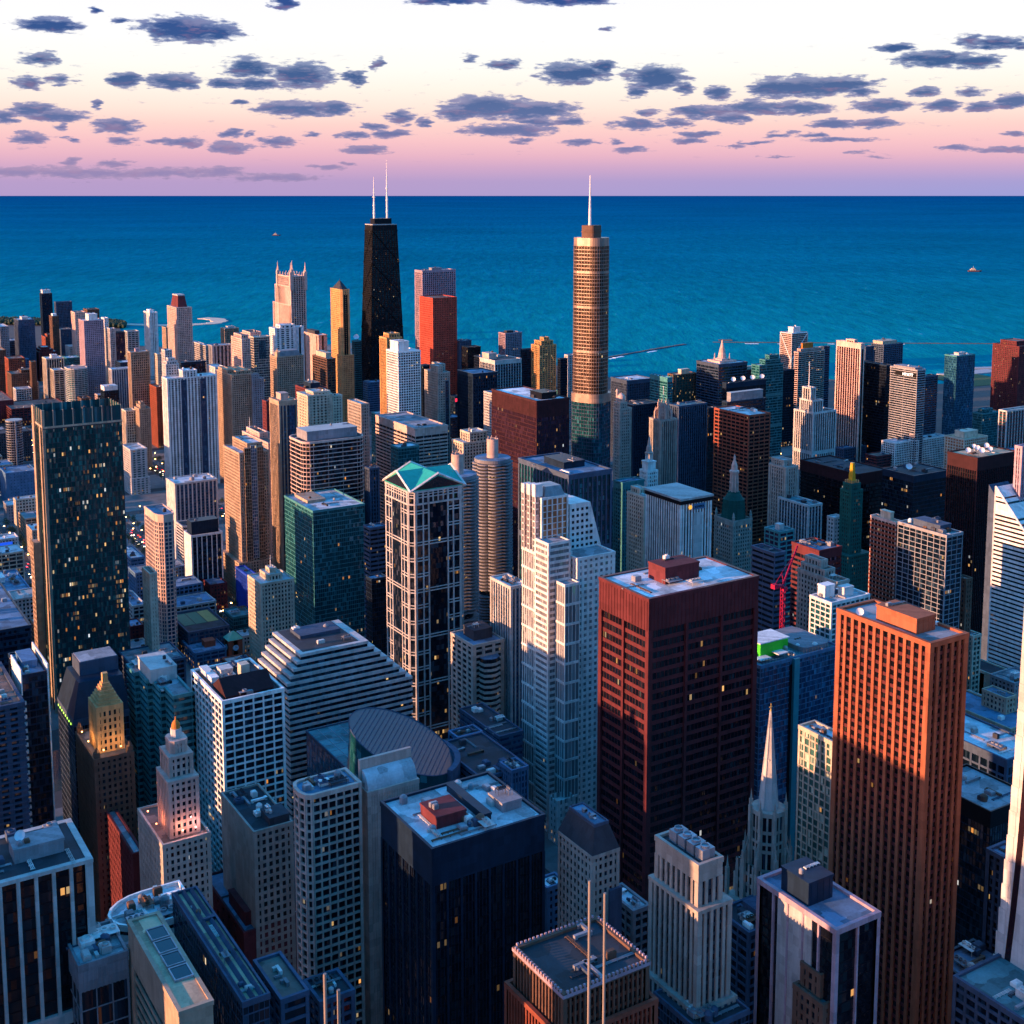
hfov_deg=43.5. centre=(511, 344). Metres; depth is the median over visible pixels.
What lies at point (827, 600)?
apartment building
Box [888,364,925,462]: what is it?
hotel tower
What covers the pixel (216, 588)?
brick building
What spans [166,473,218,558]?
apartment building
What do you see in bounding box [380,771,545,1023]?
office tower
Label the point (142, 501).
pavement
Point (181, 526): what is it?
parking garage
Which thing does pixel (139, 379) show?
apartment building
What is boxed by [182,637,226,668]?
warehouse
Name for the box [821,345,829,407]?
apartment tower
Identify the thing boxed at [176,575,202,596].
block
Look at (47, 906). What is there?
office tower
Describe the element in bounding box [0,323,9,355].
apartment building
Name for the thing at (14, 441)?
apartment tower
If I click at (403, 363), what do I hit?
apartment tower
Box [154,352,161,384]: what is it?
office building
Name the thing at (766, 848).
church tower
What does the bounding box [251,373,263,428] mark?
apartment tower
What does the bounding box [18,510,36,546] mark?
loft building
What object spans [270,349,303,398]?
apartment tower
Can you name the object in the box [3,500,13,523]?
office building
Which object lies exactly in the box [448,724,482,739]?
office building
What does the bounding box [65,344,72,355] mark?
apartment building
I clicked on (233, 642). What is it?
clock tower
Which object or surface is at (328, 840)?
office tower
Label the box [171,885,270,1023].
office building
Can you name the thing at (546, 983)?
office tower
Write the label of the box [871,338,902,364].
apartment tower
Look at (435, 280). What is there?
apartment tower
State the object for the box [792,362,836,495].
office tower
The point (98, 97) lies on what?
sky
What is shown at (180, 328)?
apartment tower
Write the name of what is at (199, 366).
office building
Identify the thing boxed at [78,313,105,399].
apartment tower
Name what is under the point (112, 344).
apartment tower
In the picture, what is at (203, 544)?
office building
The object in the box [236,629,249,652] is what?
office building
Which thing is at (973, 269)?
boat
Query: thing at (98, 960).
office building
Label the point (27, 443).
walk up building
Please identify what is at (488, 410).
apartment tower
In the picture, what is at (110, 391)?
office building
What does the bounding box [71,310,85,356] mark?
apartment building
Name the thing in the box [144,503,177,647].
office tower
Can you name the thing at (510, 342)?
apartment tower
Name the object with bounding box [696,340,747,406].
office tower
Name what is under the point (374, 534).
office building
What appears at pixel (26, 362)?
office building
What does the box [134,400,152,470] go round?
apartment building
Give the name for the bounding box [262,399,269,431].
brick building
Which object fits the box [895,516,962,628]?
apartment tower
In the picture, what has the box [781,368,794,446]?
apartment tower
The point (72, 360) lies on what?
apartment building
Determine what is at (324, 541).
office tower
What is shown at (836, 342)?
breakwater
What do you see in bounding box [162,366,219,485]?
apartment tower
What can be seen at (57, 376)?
apartment tower
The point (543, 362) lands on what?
apartment tower
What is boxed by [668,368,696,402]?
office building
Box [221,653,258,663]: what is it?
block
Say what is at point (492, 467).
apartment tower
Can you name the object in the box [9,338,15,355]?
apartment building
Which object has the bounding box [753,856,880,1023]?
office tower
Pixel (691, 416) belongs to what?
office building
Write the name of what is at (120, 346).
apartment building
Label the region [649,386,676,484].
gothic tower
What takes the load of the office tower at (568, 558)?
on the pavement
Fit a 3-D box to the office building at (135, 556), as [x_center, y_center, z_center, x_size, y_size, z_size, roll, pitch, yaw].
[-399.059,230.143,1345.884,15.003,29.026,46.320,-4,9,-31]
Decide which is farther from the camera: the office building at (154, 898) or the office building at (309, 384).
the office building at (309, 384)
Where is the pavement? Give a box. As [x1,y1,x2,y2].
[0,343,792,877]
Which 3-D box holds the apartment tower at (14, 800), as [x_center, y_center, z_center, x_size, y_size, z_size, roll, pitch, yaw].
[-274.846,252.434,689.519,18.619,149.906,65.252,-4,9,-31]
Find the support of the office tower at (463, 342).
on the pavement
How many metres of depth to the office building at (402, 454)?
1357.89 m
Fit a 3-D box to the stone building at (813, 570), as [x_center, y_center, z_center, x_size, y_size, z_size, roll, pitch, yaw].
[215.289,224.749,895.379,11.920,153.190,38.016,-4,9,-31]
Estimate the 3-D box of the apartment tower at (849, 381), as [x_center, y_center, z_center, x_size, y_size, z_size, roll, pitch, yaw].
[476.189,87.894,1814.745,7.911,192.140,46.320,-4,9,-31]
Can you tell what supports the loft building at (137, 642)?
on the pavement
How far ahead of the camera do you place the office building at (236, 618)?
1160.52 m
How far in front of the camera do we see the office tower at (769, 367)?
1885.15 m
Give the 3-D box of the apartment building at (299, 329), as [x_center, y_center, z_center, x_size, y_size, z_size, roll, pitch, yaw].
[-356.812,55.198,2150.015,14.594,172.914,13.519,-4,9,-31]
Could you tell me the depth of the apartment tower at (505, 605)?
883.91 m
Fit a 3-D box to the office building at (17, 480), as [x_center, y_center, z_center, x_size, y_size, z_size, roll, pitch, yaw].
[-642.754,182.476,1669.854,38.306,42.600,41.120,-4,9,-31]
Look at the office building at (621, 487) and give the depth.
1216.33 m
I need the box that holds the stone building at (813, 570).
[796,553,849,631]
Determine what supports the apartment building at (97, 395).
on the pavement
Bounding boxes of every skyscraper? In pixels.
[361,159,403,399]
[571,175,612,549]
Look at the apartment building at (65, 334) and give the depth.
2890.43 m
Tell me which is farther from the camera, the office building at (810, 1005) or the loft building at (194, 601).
the loft building at (194, 601)
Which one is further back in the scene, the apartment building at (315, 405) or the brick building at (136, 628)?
the apartment building at (315, 405)
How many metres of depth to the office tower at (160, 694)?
732.72 m
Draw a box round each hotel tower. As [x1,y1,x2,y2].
[242,417,272,556]
[613,389,631,478]
[793,342,824,421]
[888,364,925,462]
[923,374,937,434]
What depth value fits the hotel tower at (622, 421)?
1507.18 m
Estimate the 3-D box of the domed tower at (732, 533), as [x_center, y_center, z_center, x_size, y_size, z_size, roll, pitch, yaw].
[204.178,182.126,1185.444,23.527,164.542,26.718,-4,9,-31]
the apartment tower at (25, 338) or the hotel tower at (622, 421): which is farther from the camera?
the apartment tower at (25, 338)
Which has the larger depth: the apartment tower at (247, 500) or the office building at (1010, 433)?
the office building at (1010, 433)
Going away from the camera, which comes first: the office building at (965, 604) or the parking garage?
the office building at (965, 604)
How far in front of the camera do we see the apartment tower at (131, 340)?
2421.69 m
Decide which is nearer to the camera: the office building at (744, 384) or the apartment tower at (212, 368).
the office building at (744, 384)
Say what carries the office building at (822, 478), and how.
on the pavement
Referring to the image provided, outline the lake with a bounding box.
[0,196,1023,383]
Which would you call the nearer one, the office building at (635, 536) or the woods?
the office building at (635, 536)
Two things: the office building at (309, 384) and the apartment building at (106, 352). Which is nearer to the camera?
the office building at (309, 384)
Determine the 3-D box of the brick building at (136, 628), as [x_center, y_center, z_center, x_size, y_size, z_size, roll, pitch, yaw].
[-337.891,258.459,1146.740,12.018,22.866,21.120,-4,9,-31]
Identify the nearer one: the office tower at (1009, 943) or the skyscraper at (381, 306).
the office tower at (1009, 943)
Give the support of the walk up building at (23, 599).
on the pavement
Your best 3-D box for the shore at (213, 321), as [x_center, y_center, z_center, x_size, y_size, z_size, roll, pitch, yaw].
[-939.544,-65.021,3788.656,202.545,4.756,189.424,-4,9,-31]
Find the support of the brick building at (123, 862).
on the pavement
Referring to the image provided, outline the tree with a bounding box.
[3,518,9,528]
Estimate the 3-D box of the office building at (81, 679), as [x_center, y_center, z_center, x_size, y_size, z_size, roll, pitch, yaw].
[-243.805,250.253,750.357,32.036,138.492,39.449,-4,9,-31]
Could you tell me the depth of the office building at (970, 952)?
564.41 m
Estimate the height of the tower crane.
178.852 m
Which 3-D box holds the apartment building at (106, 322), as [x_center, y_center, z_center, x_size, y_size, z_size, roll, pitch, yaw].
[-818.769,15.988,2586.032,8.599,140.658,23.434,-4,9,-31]
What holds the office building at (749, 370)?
on the pavement
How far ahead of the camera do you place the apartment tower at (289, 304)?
2422.74 m
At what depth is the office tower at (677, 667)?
689.11 m
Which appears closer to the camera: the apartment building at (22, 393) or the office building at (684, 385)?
the office building at (684, 385)
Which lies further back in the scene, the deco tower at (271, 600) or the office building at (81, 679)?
the deco tower at (271, 600)
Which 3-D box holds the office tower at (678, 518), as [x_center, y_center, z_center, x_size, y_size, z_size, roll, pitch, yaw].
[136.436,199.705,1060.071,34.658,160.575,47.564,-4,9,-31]
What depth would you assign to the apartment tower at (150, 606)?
1022.13 m
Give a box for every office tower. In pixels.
[0,582,31,673]
[0,818,95,1023]
[30,397,130,713]
[126,651,195,842]
[127,911,213,1023]
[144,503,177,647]
[190,657,286,872]
[250,335,270,398]
[284,488,364,635]
[289,422,363,502]
[293,767,364,1023]
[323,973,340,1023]
[358,746,419,1023]
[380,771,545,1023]
[382,461,466,738]
[450,620,504,728]
[457,339,471,369]
[491,386,569,577]
[504,915,658,1023]
[518,452,611,579]
[521,481,615,844]
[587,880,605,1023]
[597,554,759,901]
[644,482,713,566]
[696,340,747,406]
[711,405,770,565]
[751,353,783,461]
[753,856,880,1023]
[754,626,835,860]
[779,325,807,368]
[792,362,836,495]
[828,599,968,1023]
[838,462,868,592]
[941,351,974,434]
[944,443,1014,633]
[981,481,1023,667]
[982,840,1005,950]
[993,617,1023,970]
[1013,443,1023,500]
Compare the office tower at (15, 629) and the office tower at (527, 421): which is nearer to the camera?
the office tower at (15, 629)
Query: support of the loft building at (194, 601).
on the pavement
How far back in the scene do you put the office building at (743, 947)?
568.25 m
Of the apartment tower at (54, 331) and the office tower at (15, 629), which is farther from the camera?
the apartment tower at (54, 331)
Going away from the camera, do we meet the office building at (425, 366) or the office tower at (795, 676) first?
the office tower at (795, 676)
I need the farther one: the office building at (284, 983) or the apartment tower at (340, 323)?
the apartment tower at (340, 323)
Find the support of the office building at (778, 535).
on the pavement
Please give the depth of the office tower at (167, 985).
417.74 m
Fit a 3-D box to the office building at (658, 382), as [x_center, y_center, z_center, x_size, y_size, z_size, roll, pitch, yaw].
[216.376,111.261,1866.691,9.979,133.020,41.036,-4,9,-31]
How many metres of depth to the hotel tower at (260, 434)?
1414.82 m
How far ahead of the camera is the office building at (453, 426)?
1867.62 m
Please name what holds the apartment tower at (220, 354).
on the pavement
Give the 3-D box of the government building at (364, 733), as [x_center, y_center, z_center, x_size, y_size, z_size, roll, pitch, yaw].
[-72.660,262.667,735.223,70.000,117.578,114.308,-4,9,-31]
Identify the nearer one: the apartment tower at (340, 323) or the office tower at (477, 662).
the office tower at (477, 662)
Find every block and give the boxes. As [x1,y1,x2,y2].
[0,459,12,466]
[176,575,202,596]
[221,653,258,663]
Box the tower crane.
[771,544,797,628]
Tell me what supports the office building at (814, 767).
on the pavement
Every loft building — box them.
[0,544,24,579]
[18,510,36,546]
[29,618,34,643]
[130,638,144,647]
[176,592,216,613]
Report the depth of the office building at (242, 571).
1233.88 m
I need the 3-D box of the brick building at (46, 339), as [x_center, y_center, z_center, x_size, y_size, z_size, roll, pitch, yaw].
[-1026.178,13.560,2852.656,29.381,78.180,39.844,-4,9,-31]
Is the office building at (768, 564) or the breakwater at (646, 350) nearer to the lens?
the office building at (768, 564)
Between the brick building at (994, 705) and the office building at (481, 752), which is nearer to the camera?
the office building at (481, 752)
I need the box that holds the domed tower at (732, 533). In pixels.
[713,454,752,571]
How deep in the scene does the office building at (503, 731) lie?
820.59 m
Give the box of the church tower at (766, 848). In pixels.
[724,706,791,901]
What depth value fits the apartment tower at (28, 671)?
692.15 m
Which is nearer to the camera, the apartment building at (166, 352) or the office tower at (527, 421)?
the office tower at (527, 421)
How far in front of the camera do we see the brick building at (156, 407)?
1993.96 m
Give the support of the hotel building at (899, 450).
on the pavement
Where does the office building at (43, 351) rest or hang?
on the pavement
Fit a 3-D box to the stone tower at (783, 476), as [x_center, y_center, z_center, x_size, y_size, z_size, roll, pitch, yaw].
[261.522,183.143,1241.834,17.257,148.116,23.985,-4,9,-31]
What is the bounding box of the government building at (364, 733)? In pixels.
[306,707,460,789]
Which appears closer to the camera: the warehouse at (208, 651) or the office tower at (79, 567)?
the office tower at (79, 567)
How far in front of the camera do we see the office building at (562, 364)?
2012.09 m
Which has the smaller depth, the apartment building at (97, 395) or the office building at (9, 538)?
the office building at (9, 538)
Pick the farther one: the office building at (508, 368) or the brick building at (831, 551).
the office building at (508, 368)
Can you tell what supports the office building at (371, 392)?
on the pavement
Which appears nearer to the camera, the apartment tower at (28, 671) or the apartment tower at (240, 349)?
the apartment tower at (28, 671)
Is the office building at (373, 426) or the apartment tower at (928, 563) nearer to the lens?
the apartment tower at (928, 563)
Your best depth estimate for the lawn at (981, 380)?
2679.56 m
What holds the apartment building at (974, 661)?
on the pavement
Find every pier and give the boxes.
[936,369,991,374]
[975,367,991,369]
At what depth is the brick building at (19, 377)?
2364.79 m
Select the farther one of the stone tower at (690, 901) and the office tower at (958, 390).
the office tower at (958, 390)
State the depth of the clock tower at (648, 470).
1270.37 m
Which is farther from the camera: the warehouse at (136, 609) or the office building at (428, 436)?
the office building at (428, 436)
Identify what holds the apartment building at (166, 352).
on the pavement
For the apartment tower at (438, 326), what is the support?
on the pavement
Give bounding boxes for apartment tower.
[0,661,30,834]
[5,418,23,465]
[8,642,55,827]
[14,315,37,380]
[39,288,52,337]
[42,353,64,397]
[49,313,59,355]
[50,367,65,401]
[54,301,71,327]
[64,365,88,401]
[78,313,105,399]
[107,327,116,367]
[108,366,128,408]
[115,359,127,366]
[123,443,150,495]
[124,330,139,359]
[142,566,159,650]
[144,308,158,375]
[162,326,167,348]
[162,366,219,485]
[167,293,193,362]
[207,364,222,373]
[208,343,231,366]
[217,366,252,476]
[220,325,238,343]
[223,435,272,600]
[231,332,250,368]
[242,329,260,336]
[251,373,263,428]
[269,323,295,354]
[269,391,297,571]
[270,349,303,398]
[273,260,306,330]
[312,350,335,392]
[330,280,354,422]
[379,332,401,413]
[386,338,420,415]
[415,266,455,349]
[419,295,456,394]
[424,361,449,463]
[451,450,478,623]
[452,427,489,470]
[472,435,512,624]
[484,390,491,436]
[490,573,521,728]
[498,330,521,357]
[531,336,555,389]
[564,354,572,435]
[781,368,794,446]
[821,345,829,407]
[834,338,864,461]
[861,360,891,452]
[864,345,873,360]
[868,509,900,601]
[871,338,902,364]
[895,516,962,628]
[990,338,1023,410]
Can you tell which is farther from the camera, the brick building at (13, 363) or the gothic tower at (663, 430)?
the brick building at (13, 363)
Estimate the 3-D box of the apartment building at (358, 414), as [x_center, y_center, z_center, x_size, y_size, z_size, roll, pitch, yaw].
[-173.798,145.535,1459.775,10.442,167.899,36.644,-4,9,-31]
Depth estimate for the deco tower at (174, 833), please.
596.09 m
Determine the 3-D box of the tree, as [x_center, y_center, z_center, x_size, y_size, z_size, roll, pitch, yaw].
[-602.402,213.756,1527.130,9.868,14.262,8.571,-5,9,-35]
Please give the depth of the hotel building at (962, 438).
1649.67 m
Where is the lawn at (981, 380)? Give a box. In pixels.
[938,374,990,385]
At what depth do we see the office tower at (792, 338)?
2548.34 m
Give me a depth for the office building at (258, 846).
629.49 m
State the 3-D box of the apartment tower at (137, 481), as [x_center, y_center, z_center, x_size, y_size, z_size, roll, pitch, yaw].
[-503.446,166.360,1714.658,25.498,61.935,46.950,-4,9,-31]
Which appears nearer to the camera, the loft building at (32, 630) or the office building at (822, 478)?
the loft building at (32, 630)
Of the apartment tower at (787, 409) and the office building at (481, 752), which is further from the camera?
the apartment tower at (787, 409)
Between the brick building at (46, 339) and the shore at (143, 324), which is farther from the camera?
the shore at (143, 324)
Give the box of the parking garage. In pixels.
[175,520,186,563]
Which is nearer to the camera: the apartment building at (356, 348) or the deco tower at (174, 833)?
the deco tower at (174, 833)
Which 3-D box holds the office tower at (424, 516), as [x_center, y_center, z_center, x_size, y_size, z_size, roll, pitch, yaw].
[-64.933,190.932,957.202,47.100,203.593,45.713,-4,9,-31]
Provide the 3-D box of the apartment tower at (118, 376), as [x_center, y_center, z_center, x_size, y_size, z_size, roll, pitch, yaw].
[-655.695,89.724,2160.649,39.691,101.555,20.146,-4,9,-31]
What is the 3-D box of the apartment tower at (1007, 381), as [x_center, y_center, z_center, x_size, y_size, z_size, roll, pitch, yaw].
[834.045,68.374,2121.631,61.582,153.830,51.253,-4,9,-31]
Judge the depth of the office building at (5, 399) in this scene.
2200.26 m
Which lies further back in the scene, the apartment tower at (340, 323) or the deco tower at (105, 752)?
the apartment tower at (340, 323)
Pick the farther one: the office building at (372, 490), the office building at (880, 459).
the office building at (880, 459)
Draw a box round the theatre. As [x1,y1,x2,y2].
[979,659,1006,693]
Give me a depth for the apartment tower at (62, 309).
3009.53 m
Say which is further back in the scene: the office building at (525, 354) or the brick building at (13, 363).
the brick building at (13, 363)
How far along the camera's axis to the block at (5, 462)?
1738.56 m
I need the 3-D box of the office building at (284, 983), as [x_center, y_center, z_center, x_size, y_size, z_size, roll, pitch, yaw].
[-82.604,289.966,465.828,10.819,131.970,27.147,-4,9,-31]
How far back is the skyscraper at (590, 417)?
1322.97 m
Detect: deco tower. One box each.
[75,671,137,921]
[137,716,212,907]
[247,556,294,662]
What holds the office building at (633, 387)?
on the pavement
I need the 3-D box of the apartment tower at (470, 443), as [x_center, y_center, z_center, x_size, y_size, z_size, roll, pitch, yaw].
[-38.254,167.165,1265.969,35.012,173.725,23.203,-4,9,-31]
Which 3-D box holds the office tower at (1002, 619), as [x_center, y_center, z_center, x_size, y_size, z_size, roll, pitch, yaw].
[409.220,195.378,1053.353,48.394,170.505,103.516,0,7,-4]
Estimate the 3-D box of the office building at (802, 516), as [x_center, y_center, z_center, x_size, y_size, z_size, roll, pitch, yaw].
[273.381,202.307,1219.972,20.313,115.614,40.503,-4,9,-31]
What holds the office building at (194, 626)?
on the pavement
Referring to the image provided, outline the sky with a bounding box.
[0,0,1023,195]
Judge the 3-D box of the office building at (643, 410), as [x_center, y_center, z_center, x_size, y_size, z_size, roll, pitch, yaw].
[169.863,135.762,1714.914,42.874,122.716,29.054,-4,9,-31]
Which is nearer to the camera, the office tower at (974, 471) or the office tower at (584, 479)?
the office tower at (584, 479)
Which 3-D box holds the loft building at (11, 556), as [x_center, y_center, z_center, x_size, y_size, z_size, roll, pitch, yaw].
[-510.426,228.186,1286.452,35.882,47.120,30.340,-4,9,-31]
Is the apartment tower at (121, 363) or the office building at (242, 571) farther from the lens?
the apartment tower at (121, 363)
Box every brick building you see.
[4,355,24,394]
[7,367,29,398]
[41,333,49,346]
[77,395,90,400]
[106,809,140,907]
[130,618,143,639]
[149,383,163,447]
[203,576,227,609]
[212,870,296,967]
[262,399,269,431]
[789,537,841,626]
[965,685,1016,733]
[989,666,1019,709]
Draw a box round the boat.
[968,266,981,271]
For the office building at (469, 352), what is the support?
on the pavement
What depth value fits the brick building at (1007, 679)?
954.73 m
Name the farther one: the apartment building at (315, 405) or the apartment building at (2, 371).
the apartment building at (2, 371)
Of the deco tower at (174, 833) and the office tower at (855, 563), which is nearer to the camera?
the deco tower at (174, 833)
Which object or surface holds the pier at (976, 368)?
in the lake
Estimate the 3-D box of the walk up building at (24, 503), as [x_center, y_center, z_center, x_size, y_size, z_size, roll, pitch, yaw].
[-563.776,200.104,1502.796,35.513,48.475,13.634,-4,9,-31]
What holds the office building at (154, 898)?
on the pavement
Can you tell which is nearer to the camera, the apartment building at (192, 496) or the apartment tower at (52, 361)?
the apartment building at (192, 496)
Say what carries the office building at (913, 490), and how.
on the pavement
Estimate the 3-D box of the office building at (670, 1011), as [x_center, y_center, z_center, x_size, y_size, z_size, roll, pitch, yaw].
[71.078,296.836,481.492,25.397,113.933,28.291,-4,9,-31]
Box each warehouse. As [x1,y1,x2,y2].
[6,398,62,425]
[128,589,143,623]
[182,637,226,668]
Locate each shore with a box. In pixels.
[127,323,167,325]
[167,317,227,325]
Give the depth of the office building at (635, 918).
563.80 m
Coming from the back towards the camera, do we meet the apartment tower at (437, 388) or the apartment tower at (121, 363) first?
the apartment tower at (121, 363)
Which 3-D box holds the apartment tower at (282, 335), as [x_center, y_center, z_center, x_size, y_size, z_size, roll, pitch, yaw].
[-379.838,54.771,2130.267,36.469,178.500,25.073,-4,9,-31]
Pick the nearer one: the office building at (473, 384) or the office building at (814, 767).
the office building at (814, 767)
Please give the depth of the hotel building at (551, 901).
583.00 m
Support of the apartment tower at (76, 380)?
on the pavement
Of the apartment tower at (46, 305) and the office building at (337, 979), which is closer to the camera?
the office building at (337, 979)
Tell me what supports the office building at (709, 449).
on the pavement
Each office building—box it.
[0,391,13,422]
[0,464,34,500]
[0,532,18,545]
[0,569,29,590]
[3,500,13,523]
[25,358,28,367]
[36,345,56,380]
[57,646,129,833]
[66,919,130,1023]
[100,384,118,402]
[105,880,184,1007]
[118,641,186,701]
[127,546,144,579]
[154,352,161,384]
[162,357,178,376]
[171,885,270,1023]
[177,607,229,651]
[178,359,205,372]
[184,515,223,588]
[220,783,296,971]
[223,605,248,631]
[235,565,254,607]
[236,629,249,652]
[253,950,309,1023]
[258,620,412,836]
[295,379,326,405]
[303,967,355,1023]
[304,329,326,380]
[363,379,379,415]
[363,522,385,638]
[364,464,379,523]
[365,573,386,654]
[371,411,379,464]
[375,411,447,523]
[390,442,418,472]
[421,364,429,416]
[446,731,528,780]
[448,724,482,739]
[450,394,456,414]
[450,414,456,462]
[457,368,497,437]
[459,702,523,759]
[461,345,480,368]
[474,354,481,367]
[479,351,521,387]
[499,757,528,799]
[520,348,530,387]
[557,357,567,396]
[610,374,649,455]
[613,476,644,572]
[619,882,647,955]
[625,399,657,476]
[626,484,645,570]
[650,374,672,403]
[653,988,749,1023]
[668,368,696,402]
[669,400,707,490]
[706,406,715,492]
[722,374,765,406]
[722,388,765,410]
[730,894,755,1023]
[747,365,751,379]
[751,543,785,631]
[764,522,794,627]
[777,495,822,540]
[792,960,829,1023]
[795,720,832,869]
[799,455,882,550]
[826,514,838,543]
[865,451,891,467]
[881,462,946,520]
[951,938,994,1011]
[951,953,1023,1023]
[954,763,1011,946]
[959,574,972,689]
[972,407,998,445]
[997,406,1023,447]
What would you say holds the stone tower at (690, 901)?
on the pavement
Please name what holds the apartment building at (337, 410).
on the pavement
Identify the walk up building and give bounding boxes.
[0,427,32,461]
[8,587,33,621]
[13,495,35,535]
[26,523,37,555]
[128,559,184,599]
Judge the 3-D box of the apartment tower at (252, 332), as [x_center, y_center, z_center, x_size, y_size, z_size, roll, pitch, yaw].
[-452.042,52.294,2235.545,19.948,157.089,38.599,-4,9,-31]
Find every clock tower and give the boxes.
[223,631,242,655]
[639,435,657,486]
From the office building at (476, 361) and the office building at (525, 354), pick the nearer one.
the office building at (476, 361)
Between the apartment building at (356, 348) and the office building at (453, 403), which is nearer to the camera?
the office building at (453, 403)
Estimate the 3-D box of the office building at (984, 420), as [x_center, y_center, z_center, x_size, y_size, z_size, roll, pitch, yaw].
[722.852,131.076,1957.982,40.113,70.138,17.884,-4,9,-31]
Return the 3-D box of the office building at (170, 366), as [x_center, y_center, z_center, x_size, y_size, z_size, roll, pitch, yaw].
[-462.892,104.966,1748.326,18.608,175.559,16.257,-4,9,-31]
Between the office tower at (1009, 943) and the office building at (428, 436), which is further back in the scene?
the office building at (428, 436)
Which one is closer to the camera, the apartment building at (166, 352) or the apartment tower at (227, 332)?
the apartment building at (166, 352)
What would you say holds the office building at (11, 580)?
on the pavement
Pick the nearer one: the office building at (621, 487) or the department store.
the department store
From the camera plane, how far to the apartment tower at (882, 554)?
920.64 m
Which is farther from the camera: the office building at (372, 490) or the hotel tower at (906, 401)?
the hotel tower at (906, 401)
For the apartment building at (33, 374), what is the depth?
2340.17 m
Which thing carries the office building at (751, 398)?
on the pavement
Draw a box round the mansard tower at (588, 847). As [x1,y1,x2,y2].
[558,802,621,933]
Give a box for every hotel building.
[545,871,557,933]
[881,433,943,467]
[943,428,987,468]
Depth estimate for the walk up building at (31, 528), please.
1418.68 m
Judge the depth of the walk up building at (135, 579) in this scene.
1264.08 m
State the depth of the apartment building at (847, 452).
1801.51 m
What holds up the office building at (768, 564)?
on the pavement
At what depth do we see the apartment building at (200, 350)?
2399.39 m
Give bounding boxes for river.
[52,750,61,791]
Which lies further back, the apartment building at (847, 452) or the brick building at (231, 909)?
the apartment building at (847, 452)
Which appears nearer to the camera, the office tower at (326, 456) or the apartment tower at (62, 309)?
the office tower at (326, 456)
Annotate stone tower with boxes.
[648,825,737,1019]
[767,456,798,525]
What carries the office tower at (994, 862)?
on the pavement
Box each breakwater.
[608,344,686,357]
[717,342,992,343]
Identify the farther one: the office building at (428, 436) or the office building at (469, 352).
the office building at (469, 352)
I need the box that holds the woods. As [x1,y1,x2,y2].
[0,316,126,327]
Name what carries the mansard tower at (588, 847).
on the pavement
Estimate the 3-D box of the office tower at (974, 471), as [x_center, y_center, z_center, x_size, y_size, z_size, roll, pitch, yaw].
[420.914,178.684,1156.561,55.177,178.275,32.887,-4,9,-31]
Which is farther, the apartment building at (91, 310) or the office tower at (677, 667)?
the apartment building at (91, 310)
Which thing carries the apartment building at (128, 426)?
on the pavement
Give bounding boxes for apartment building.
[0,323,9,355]
[0,347,5,392]
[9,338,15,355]
[13,386,31,400]
[29,360,37,398]
[59,327,71,355]
[62,355,79,388]
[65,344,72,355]
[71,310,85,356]
[83,308,99,317]
[95,393,100,398]
[101,317,108,327]
[104,327,108,383]
[115,331,125,359]
[121,408,135,443]
[127,348,150,407]
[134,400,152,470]
[161,348,171,375]
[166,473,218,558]
[193,340,208,372]
[295,325,304,380]
[296,387,332,426]
[332,393,342,422]
[347,398,369,487]
[352,334,361,399]
[809,581,869,643]
[835,444,866,462]
[968,630,981,692]
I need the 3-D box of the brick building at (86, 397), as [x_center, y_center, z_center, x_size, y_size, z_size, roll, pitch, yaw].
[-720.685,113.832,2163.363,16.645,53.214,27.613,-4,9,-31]
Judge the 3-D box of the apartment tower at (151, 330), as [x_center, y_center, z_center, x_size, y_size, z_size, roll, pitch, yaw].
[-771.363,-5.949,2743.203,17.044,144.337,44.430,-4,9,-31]
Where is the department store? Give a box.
[963,713,1015,783]
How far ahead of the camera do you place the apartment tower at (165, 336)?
2541.21 m
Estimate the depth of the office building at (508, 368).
1782.42 m
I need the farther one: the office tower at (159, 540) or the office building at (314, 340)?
the office building at (314, 340)
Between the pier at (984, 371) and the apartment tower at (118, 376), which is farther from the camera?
the pier at (984, 371)
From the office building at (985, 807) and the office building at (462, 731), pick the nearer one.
the office building at (985, 807)
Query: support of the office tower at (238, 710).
on the pavement

